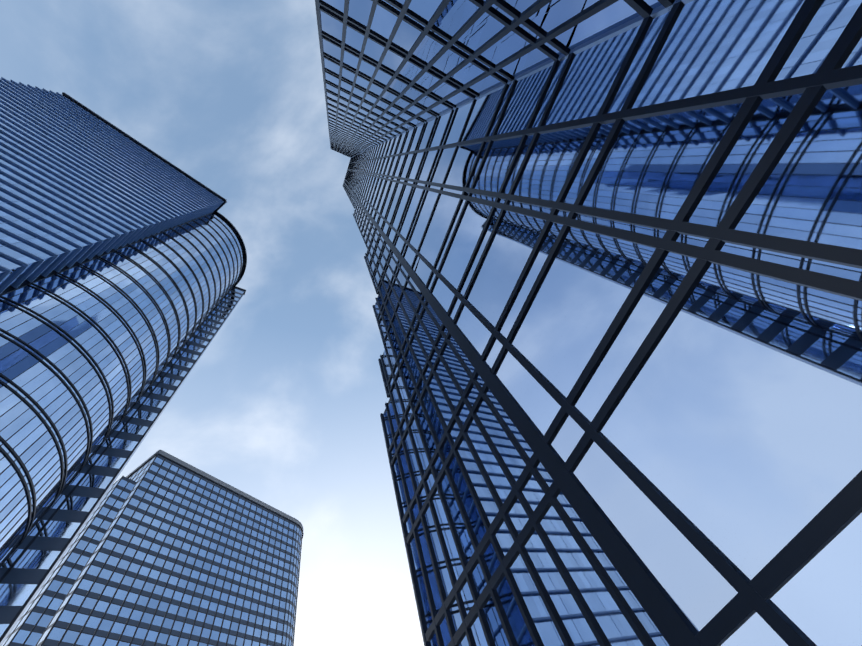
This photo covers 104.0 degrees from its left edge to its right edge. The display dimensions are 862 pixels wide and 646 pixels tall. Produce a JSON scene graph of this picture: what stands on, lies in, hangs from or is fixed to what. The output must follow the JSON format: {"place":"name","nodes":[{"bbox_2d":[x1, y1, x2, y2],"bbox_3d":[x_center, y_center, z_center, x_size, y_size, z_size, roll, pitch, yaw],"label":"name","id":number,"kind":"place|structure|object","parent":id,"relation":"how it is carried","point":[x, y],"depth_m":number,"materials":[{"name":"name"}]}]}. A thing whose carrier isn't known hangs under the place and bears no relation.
{"place":"outdoors","nodes":[
{"label":"outdoors","id":0,"kind":"place"},
{"bbox_2d":[0,77,246,645],"bbox_3d":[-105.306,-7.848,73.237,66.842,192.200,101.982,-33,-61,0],"label":"tower","id":1,"kind":"structure","parent":0,"point":[123,259],"depth_m":74.63,"materials":[{"name":"blue glass"}]},
{"bbox_2d":[2,450,303,645],"bbox_3d":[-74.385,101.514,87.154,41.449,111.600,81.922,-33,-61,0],"label":"building","id":2,"kind":"structure","parent":0,"point":[165,549],"depth_m":100.58,"materials":[{"name":"blue glass"}]},
{"bbox_2d":[0,0,447,645],"label":"sky","id":3,"kind":"structure","parent":0,"point":[283,407],"materials":[{"name":"blue"}]},
{"bbox_2d":[321,0,861,645],"bbox_3d":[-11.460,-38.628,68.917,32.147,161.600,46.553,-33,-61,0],"label":"window glass","id":4,"kind":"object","parent":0,"point":[731,430],"depth_m":6.32,"materials":[{"name":"blue glass"}]},
{"bbox_2d":[315,0,861,645],"bbox_3d":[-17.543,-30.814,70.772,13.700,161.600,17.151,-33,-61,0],"label":"building frames","id":5,"kind":"structure","parent":4,"relation":"attached to","point":[833,518],"depth_m":8.17,"materials":[{"name":"black metal"}]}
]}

